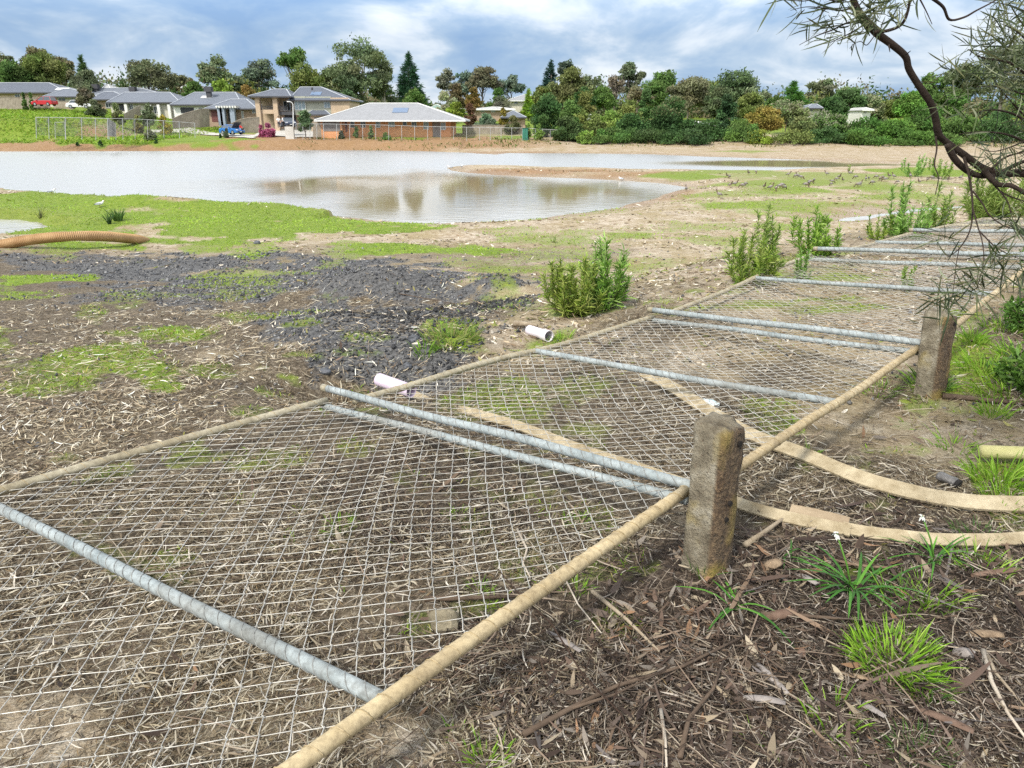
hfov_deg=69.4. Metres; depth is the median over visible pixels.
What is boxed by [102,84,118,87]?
house
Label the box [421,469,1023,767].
bark litter
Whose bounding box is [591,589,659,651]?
stick
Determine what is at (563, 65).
gum tree
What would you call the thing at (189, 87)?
broadleaf tree
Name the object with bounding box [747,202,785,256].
wattle seedling
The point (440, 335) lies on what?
grass tuft
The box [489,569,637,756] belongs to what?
branch
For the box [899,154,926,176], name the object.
wattle seedling
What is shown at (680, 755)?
stick
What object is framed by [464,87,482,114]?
broadleaf tree
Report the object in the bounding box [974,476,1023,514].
grass tuft
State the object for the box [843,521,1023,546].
edging board
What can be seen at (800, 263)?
wattle seedling
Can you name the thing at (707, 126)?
shrub
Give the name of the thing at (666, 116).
broadleaf tree
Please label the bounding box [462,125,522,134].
timber fence
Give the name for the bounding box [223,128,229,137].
shrub
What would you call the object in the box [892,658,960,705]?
grass tuft
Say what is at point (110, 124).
temporary fence panel
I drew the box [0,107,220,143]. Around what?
rank grass
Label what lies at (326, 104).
window
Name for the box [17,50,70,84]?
broadleaf tree
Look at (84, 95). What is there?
broadleaf tree
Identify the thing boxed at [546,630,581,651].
bark piece
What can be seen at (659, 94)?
broadleaf tree
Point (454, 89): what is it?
broadleaf tree
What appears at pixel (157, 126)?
temporary fence panel
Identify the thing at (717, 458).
concrete stump
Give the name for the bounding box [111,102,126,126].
shrub
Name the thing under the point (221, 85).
broadleaf tree
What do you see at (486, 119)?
shrub
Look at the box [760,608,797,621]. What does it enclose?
bark piece
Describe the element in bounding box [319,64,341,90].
broadleaf tree
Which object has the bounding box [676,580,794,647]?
onion weed
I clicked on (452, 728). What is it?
grass tuft
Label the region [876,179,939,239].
wattle seedling
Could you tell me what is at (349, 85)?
gum tree
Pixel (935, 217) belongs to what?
wattle seedling
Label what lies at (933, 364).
concrete stump
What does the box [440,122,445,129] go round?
window
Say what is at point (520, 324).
stick
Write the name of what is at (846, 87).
gum tree
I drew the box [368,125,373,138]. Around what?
shrub
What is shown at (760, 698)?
bark piece
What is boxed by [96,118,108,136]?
temporary fence panel
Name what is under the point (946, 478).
crushed can
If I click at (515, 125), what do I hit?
shrub
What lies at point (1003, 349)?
grass tuft
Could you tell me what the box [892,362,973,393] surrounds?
grass tuft
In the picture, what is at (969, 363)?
grass tuft
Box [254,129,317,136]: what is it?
driveway
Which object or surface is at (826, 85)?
gum tree
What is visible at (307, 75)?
broadleaf tree
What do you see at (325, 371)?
stone
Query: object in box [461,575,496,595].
grass tuft
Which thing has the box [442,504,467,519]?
grass tuft
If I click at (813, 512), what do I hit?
edging board
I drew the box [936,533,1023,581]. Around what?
grass tuft
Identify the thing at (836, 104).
broadleaf tree
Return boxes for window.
[283,101,290,110]
[294,101,305,109]
[324,102,330,107]
[423,122,428,128]
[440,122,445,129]
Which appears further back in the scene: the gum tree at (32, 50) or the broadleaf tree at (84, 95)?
the gum tree at (32, 50)
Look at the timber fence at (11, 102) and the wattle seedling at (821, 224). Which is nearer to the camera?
the wattle seedling at (821, 224)
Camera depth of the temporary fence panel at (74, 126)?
98.91 m
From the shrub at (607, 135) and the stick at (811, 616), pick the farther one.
the shrub at (607, 135)
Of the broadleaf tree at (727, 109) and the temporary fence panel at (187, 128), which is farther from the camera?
the broadleaf tree at (727, 109)
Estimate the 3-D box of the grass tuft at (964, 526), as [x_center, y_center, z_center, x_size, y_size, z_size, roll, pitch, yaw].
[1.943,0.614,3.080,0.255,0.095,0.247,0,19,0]
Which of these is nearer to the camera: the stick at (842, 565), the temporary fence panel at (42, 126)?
the stick at (842, 565)
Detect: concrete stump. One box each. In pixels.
[681,411,744,583]
[913,307,956,400]
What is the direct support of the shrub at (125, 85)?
on the ground at (674, 223)
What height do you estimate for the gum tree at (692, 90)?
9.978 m
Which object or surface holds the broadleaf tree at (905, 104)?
on the ground at (674, 223)
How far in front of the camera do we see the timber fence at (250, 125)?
123.67 m
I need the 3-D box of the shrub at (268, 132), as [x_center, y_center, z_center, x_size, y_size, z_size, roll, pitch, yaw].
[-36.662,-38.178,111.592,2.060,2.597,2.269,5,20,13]
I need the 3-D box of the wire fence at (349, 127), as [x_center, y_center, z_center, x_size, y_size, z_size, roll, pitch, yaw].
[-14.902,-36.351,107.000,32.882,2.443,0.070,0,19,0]
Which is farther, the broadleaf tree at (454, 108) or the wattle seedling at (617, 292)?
the broadleaf tree at (454, 108)
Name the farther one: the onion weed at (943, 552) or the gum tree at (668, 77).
the gum tree at (668, 77)
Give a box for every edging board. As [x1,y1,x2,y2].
[413,391,851,536]
[638,373,1023,512]
[789,504,849,523]
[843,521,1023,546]
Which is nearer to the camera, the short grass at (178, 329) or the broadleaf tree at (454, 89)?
the short grass at (178, 329)
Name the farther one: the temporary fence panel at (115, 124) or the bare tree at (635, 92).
the bare tree at (635, 92)
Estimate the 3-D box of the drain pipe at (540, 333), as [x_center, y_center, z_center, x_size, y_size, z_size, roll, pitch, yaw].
[0.228,-0.431,6.225,0.097,0.100,0.281,-13,23,-32]
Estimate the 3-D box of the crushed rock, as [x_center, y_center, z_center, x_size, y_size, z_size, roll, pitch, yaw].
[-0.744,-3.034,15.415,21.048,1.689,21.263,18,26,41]
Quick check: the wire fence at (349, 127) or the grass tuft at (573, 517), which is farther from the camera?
the wire fence at (349, 127)
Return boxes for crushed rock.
[0,220,1014,448]
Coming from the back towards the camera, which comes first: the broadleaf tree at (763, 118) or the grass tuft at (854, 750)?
the broadleaf tree at (763, 118)
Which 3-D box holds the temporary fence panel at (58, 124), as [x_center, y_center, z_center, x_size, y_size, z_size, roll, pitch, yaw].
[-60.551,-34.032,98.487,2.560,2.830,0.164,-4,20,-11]
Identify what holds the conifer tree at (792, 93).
on the ground at (674, 223)
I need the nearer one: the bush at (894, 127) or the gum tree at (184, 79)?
the bush at (894, 127)
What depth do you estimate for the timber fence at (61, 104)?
141.93 m
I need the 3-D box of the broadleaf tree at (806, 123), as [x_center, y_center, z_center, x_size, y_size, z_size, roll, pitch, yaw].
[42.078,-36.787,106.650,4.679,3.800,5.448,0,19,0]
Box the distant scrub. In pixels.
[60,66,1023,118]
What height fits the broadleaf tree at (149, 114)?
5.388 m
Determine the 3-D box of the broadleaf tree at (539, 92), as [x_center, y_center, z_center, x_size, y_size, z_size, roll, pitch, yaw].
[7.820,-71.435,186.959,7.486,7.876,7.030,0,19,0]
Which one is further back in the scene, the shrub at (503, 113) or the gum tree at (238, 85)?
the gum tree at (238, 85)
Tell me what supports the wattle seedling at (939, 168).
on the ground at (674, 223)
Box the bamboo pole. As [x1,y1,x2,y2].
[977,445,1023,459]
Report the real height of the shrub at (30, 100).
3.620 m
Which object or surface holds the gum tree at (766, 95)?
on the ground at (674, 223)
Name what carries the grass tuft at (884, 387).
on the ground at (674, 223)
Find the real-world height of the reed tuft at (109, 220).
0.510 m
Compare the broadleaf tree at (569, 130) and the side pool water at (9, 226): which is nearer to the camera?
the side pool water at (9, 226)
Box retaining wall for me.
[285,127,294,138]
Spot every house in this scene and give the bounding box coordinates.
[0,82,74,97]
[42,88,98,107]
[90,84,161,92]
[92,91,120,108]
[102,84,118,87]
[106,92,183,118]
[169,86,254,116]
[204,99,263,127]
[247,87,362,130]
[314,103,469,137]
[474,107,515,120]
[500,110,526,127]
[508,94,537,112]
[803,104,823,118]
[846,107,874,123]
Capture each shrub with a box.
[21,92,28,109]
[28,92,36,109]
[84,99,107,116]
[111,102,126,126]
[119,78,128,87]
[132,114,144,132]
[143,129,157,140]
[157,114,172,133]
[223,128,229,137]
[258,124,264,137]
[260,122,275,136]
[338,130,344,138]
[353,126,358,137]
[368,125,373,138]
[382,132,391,139]
[436,89,458,110]
[464,102,477,124]
[474,113,498,129]
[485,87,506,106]
[492,95,511,107]
[498,107,508,124]
[500,115,519,134]
[527,123,530,139]
[533,123,544,139]
[576,130,592,143]
[588,131,594,144]
[590,126,634,143]
[630,128,676,143]
[653,128,718,144]
[691,118,725,140]
[722,118,762,141]
[745,128,773,143]
[769,128,815,144]
[808,126,850,143]
[842,128,893,144]
[868,95,887,121]
[886,130,939,145]
[927,132,966,145]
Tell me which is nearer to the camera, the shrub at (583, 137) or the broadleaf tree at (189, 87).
the shrub at (583, 137)
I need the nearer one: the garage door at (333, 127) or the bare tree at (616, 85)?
the garage door at (333, 127)
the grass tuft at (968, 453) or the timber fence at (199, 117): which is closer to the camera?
the grass tuft at (968, 453)
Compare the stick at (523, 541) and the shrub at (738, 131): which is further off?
the shrub at (738, 131)
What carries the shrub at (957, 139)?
on the ground at (674, 223)
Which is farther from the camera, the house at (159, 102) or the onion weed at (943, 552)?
the house at (159, 102)
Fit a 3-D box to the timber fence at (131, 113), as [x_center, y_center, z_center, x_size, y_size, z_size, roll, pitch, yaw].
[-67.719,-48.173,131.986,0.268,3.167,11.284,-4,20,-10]
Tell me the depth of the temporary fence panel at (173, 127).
103.53 m
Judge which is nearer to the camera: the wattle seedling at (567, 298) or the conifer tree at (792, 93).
the wattle seedling at (567, 298)
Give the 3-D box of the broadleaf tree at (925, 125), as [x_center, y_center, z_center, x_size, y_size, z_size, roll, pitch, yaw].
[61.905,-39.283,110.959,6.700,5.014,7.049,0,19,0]
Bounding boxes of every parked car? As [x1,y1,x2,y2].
[31,96,57,105]
[65,100,90,108]
[219,122,244,134]
[280,117,296,126]
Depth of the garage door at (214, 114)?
130.62 m
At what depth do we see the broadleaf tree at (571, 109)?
109.07 m
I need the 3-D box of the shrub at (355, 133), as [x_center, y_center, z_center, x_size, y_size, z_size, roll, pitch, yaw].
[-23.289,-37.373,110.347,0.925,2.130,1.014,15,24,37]
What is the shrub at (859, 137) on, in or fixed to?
on the ground at (674, 223)
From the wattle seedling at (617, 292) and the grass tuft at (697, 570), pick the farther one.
the wattle seedling at (617, 292)
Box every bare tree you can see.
[606,74,625,109]
[626,81,654,111]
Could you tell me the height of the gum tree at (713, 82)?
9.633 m
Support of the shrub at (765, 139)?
on the ground at (674, 223)
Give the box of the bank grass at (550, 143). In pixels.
[292,135,1023,151]
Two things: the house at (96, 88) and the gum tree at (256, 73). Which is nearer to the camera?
the house at (96, 88)
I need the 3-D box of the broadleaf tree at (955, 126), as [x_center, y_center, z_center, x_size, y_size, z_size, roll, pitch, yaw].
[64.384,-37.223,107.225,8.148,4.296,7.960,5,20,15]
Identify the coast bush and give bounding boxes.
[986,333,1023,393]
[999,288,1023,333]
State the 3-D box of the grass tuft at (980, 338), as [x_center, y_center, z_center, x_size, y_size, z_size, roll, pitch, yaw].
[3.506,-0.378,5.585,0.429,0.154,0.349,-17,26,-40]
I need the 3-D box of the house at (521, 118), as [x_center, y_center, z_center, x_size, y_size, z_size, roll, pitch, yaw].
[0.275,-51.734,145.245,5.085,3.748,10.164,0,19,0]
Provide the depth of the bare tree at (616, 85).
180.46 m
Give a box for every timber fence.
[0,97,49,108]
[54,101,72,108]
[124,105,140,119]
[172,109,209,128]
[231,117,259,132]
[313,119,321,136]
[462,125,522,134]
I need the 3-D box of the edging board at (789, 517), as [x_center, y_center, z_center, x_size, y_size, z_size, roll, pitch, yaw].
[0.167,0.372,4.282,0.402,0.356,3.458,-16,25,-38]
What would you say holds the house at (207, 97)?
on the ground at (674, 223)
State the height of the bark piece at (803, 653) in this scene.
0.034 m
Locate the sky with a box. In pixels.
[0,0,1023,104]
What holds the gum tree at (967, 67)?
on the ground at (674, 223)
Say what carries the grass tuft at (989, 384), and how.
on the ground at (674, 223)
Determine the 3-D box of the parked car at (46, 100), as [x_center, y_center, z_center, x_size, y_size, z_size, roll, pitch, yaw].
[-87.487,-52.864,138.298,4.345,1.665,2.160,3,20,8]
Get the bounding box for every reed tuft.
[36,205,43,218]
[101,206,126,220]
[101,208,112,223]
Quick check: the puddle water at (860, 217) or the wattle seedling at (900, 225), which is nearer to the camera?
the wattle seedling at (900, 225)
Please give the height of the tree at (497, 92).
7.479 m
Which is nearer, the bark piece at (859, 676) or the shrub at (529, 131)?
the bark piece at (859, 676)
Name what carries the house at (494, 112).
on the ground at (674, 223)
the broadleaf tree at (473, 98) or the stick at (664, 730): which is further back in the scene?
the broadleaf tree at (473, 98)
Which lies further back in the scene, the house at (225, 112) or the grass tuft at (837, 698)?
the house at (225, 112)
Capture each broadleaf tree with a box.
[0,59,35,81]
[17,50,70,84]
[67,69,99,89]
[74,85,94,109]
[138,102,157,127]
[180,80,203,96]
[211,78,233,91]
[237,83,255,100]
[286,60,324,91]
[297,109,313,138]
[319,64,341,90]
[399,88,427,105]
[445,102,465,122]
[448,82,465,107]
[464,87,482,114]
[528,92,561,136]
[531,85,551,106]
[545,65,594,103]
[551,99,580,131]
[551,115,587,140]
[573,86,596,112]
[574,90,596,125]
[580,112,607,136]
[592,84,618,115]
[600,110,624,128]
[613,112,651,136]
[614,99,643,119]
[637,86,655,129]
[641,81,668,107]
[647,94,699,132]
[702,86,733,118]
[715,94,738,132]
[737,91,765,117]
[744,104,785,134]
[764,94,786,106]
[771,99,813,129]
[787,115,818,133]
[811,109,833,129]
[818,96,849,116]
[823,112,851,133]
[832,87,867,108]
[849,114,892,136]
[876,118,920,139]
[877,98,902,118]
[891,90,927,119]
[904,104,941,131]
[929,112,993,140]
[932,83,970,122]
[967,110,1023,141]
[1006,88,1023,104]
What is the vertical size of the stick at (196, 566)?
0.021 m
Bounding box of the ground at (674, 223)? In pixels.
[0,107,1023,767]
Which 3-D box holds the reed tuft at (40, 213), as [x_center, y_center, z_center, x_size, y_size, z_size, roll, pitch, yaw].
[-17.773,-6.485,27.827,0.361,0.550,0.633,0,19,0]
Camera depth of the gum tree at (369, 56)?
152.44 m
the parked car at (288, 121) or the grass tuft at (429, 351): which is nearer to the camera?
the grass tuft at (429, 351)
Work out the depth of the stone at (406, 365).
5.83 m
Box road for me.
[153,128,254,137]
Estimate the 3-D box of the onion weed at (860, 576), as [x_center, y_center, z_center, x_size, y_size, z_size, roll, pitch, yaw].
[1.238,0.668,2.708,0.487,0.251,0.447,-12,22,-30]
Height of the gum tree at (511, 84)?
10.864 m
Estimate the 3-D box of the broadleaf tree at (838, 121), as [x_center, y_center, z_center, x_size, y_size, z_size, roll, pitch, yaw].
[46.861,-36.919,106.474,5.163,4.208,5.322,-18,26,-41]
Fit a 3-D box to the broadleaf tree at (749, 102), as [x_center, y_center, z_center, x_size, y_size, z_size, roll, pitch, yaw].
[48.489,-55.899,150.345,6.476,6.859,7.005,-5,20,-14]
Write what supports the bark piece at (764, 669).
on the ground at (674, 223)
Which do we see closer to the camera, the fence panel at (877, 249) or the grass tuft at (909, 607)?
the grass tuft at (909, 607)
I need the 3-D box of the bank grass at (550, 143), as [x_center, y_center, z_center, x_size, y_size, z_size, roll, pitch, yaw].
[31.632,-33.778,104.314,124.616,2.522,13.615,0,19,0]
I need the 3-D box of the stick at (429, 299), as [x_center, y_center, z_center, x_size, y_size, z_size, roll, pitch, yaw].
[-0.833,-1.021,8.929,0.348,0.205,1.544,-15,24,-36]
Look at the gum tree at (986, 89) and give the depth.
151.50 m
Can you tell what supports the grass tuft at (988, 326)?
on the ground at (674, 223)
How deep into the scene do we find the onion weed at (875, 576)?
2.78 m
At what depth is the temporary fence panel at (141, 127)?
102.57 m
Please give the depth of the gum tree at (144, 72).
165.27 m
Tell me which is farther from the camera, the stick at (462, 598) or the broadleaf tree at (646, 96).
the broadleaf tree at (646, 96)
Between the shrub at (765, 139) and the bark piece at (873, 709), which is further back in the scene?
the shrub at (765, 139)
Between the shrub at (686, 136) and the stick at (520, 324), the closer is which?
the stick at (520, 324)
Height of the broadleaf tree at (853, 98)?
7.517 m
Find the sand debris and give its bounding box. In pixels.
[0,168,1023,441]
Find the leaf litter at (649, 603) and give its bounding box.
[21,327,1023,767]
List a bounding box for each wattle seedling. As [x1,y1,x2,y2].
[535,254,607,318]
[578,232,635,312]
[718,227,786,287]
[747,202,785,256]
[786,203,844,257]
[792,247,813,279]
[865,212,895,239]
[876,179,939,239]
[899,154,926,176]
[900,265,917,292]
[923,181,960,228]
[926,157,953,178]
[955,159,1023,223]
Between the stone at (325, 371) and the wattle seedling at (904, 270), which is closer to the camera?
the stone at (325, 371)
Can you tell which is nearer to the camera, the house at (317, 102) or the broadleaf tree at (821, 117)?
the broadleaf tree at (821, 117)
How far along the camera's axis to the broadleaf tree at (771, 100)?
139.68 m
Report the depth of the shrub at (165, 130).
118.49 m
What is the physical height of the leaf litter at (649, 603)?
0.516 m
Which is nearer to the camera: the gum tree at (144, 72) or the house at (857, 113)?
the house at (857, 113)
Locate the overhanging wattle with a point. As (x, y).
(952, 149)
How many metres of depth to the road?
120.90 m
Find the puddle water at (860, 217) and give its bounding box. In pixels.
[839,206,961,220]
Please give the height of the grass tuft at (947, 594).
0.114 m
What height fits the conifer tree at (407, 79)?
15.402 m
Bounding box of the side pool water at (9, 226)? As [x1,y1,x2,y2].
[0,219,49,233]
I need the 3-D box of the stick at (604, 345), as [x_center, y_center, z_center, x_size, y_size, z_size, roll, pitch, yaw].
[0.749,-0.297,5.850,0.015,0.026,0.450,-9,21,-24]
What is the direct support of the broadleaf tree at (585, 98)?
on the ground at (674, 223)
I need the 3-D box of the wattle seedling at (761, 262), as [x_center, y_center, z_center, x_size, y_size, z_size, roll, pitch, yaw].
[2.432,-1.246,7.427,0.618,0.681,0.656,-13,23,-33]
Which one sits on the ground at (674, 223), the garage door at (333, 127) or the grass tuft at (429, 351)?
the grass tuft at (429, 351)
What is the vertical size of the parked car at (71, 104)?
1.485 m
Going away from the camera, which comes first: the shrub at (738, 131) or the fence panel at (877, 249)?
the fence panel at (877, 249)
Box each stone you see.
[319,367,330,374]
[403,362,411,369]
[408,334,419,342]
[428,609,459,633]
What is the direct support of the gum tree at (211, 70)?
on the ground at (674, 223)
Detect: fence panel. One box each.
[0,397,688,767]
[36,117,48,137]
[49,117,65,135]
[55,122,65,138]
[65,117,81,135]
[82,118,95,136]
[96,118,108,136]
[107,118,115,136]
[109,118,122,135]
[123,118,134,135]
[135,119,147,135]
[147,119,163,134]
[164,121,179,137]
[179,122,194,134]
[320,315,918,487]
[647,253,1023,345]
[813,232,1023,259]
[909,217,1023,236]
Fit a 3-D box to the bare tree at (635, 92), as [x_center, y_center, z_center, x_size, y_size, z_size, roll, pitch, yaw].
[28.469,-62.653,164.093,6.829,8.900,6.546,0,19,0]
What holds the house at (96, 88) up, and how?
on the ground at (674, 223)
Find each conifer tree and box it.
[71,54,87,85]
[391,50,429,105]
[520,87,534,120]
[535,58,564,108]
[783,80,809,105]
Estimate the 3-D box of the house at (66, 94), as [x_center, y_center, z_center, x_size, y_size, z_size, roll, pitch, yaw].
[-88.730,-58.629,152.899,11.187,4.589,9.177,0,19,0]
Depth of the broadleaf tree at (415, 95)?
148.38 m
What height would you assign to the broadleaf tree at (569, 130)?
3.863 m
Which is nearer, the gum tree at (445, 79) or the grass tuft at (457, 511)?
the grass tuft at (457, 511)
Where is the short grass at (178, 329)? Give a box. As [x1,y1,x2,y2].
[0,183,1023,690]
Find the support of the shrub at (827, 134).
on the ground at (674, 223)
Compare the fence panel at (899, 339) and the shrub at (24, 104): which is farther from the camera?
the shrub at (24, 104)
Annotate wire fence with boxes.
[296,124,521,140]
[528,128,557,140]
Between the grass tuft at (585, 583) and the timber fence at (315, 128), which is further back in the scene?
the timber fence at (315, 128)
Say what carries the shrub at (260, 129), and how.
on the ground at (674, 223)
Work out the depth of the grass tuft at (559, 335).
6.16 m
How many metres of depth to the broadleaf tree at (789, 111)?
118.75 m
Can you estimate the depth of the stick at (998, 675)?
2.27 m
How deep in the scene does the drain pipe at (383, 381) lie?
5.04 m
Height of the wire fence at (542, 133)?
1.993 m
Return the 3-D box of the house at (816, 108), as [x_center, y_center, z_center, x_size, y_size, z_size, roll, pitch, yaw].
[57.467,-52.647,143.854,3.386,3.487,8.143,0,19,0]
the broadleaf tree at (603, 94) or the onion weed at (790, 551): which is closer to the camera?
the onion weed at (790, 551)
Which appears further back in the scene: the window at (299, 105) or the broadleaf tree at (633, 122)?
the window at (299, 105)
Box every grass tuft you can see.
[318,512,360,535]
[407,334,445,359]
[413,315,491,351]
[441,716,477,746]
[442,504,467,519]
[456,723,516,767]
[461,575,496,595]
[546,329,575,343]
[555,510,590,528]
[558,574,595,597]
[685,552,730,579]
[797,677,877,747]
[828,736,871,765]
[830,608,962,697]
[848,377,906,399]
[864,566,945,619]
[874,716,961,767]
[890,564,980,615]
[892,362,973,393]
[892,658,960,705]
[918,424,998,455]
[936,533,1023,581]
[945,515,1007,547]
[951,349,1020,377]
[952,445,1023,493]
[954,323,999,344]
[962,364,1023,401]
[966,387,1023,420]
[973,309,1023,334]
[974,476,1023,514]
[984,334,1021,356]
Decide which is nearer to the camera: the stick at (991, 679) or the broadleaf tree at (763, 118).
the stick at (991, 679)
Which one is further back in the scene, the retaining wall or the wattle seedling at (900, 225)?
the retaining wall
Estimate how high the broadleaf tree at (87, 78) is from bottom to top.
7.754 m
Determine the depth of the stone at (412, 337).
6.18 m
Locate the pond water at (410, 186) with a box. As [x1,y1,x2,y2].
[0,150,936,223]
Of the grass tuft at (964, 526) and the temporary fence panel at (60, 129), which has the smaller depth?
the grass tuft at (964, 526)
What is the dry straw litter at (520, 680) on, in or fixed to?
on the ground at (674, 223)
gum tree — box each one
[0,53,19,66]
[24,44,46,56]
[52,55,75,86]
[123,58,180,89]
[169,75,194,92]
[195,54,238,84]
[231,76,256,92]
[238,58,280,91]
[275,46,307,76]
[322,32,393,103]
[332,68,366,104]
[366,59,398,102]
[435,67,456,101]
[453,69,480,98]
[465,65,504,105]
[499,74,526,97]
[557,59,580,75]
[581,74,602,94]
[615,61,646,98]
[640,69,677,95]
[666,74,710,117]
[702,77,719,110]
[707,66,760,119]
[736,86,771,104]
[804,77,834,100]
[836,86,861,92]
[862,93,876,108]
[917,72,948,108]
[941,60,992,115]
[978,40,1023,112]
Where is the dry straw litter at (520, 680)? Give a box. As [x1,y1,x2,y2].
[0,230,1023,767]
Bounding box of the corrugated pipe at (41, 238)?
[0,231,149,247]
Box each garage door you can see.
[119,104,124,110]
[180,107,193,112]
[211,110,218,121]
[284,115,296,122]
[322,122,339,130]
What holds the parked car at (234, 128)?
on the road
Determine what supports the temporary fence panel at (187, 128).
on the ground at (674, 223)
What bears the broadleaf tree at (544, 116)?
on the ground at (674, 223)
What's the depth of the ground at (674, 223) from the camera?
5.13 m
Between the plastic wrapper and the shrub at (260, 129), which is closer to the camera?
the plastic wrapper
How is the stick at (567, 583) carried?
on the ground at (674, 223)
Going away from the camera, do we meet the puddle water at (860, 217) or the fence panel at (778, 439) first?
the fence panel at (778, 439)
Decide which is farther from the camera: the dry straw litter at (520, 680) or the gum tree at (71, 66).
the gum tree at (71, 66)
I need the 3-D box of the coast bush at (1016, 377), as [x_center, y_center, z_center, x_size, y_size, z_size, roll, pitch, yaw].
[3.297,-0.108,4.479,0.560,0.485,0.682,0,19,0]
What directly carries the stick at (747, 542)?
on the ground at (674, 223)
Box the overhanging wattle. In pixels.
[757,0,1023,344]
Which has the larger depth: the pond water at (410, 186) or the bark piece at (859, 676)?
the pond water at (410, 186)
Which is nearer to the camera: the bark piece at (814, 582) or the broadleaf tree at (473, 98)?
the bark piece at (814, 582)
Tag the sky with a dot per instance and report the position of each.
(700, 38)
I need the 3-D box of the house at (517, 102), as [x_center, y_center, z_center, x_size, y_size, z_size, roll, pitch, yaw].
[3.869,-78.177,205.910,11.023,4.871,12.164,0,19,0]
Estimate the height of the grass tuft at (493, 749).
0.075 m
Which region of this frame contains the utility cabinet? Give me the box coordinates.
[522,128,527,139]
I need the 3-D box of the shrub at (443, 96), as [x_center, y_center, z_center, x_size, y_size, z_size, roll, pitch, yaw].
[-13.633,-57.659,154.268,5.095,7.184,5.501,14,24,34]
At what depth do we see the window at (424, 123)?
111.31 m
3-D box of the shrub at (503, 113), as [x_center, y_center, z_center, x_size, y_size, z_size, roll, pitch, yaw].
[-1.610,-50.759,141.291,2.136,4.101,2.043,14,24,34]
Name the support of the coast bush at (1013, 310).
on the ground at (674, 223)
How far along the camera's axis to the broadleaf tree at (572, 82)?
178.66 m
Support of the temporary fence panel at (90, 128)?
on the ground at (674, 223)
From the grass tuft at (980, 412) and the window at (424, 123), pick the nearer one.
the grass tuft at (980, 412)
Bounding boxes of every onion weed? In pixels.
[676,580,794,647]
[782,539,808,568]
[785,531,928,621]
[840,555,933,605]
[876,514,984,579]
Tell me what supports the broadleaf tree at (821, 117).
on the ground at (674, 223)
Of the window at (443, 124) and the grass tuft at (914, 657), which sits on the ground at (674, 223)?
the grass tuft at (914, 657)
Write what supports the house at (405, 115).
on the ground at (674, 223)
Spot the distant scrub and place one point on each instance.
(694, 110)
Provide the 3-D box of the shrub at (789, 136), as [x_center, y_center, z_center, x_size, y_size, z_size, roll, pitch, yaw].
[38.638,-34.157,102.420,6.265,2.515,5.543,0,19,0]
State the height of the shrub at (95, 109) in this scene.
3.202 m
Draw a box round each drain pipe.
[374,373,415,396]
[525,325,553,341]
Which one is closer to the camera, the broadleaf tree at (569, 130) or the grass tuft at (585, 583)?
the grass tuft at (585, 583)
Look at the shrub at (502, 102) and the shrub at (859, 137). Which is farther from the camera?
the shrub at (502, 102)
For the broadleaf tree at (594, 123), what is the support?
on the ground at (674, 223)
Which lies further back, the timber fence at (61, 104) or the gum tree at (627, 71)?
the gum tree at (627, 71)
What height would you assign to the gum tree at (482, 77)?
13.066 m
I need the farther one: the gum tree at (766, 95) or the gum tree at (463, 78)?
the gum tree at (463, 78)
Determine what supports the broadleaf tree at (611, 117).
on the ground at (674, 223)
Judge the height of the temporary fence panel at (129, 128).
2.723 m
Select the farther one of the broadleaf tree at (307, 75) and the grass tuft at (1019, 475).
the broadleaf tree at (307, 75)
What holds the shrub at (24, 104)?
on the ground at (674, 223)
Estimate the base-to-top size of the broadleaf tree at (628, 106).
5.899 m
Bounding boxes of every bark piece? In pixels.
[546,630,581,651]
[743,695,785,704]
[756,663,788,693]
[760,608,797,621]
[763,558,782,570]
[796,648,805,658]
[797,573,819,584]
[833,670,871,680]
[850,698,886,717]
[914,707,974,733]
[951,647,975,657]
[964,629,1004,637]
[969,567,1021,577]
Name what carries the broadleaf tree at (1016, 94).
on the ground at (674, 223)
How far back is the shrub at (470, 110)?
131.15 m
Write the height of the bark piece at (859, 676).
0.023 m
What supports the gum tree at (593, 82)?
on the ground at (674, 223)
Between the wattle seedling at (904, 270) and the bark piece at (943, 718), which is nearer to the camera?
the bark piece at (943, 718)
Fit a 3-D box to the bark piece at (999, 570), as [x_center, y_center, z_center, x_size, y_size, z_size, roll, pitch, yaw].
[1.841,0.716,2.817,0.200,0.027,0.031,-2,19,-5]
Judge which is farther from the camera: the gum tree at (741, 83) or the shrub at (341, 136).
the gum tree at (741, 83)
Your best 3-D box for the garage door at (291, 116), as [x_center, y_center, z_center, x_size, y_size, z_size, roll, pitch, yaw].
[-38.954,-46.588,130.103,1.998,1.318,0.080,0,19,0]
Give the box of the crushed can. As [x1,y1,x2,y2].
[935,472,962,487]
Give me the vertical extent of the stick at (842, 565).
0.016 m
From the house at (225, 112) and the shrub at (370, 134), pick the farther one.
the house at (225, 112)
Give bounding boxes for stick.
[143,555,322,573]
[398,293,466,304]
[424,595,517,601]
[513,320,537,326]
[516,528,530,577]
[521,634,747,737]
[566,581,601,632]
[591,338,622,352]
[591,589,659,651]
[659,708,667,767]
[677,660,723,759]
[742,518,783,547]
[760,611,851,620]
[829,563,919,572]
[942,393,1023,404]
[981,648,1023,736]
[986,654,1023,705]
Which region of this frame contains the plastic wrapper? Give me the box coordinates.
[705,399,719,406]
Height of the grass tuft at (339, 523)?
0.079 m
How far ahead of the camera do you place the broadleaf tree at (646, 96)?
125.93 m
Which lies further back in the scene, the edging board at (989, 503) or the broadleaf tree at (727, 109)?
the broadleaf tree at (727, 109)
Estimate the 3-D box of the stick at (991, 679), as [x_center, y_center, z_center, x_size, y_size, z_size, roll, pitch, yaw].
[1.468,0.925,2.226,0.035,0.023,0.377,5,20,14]

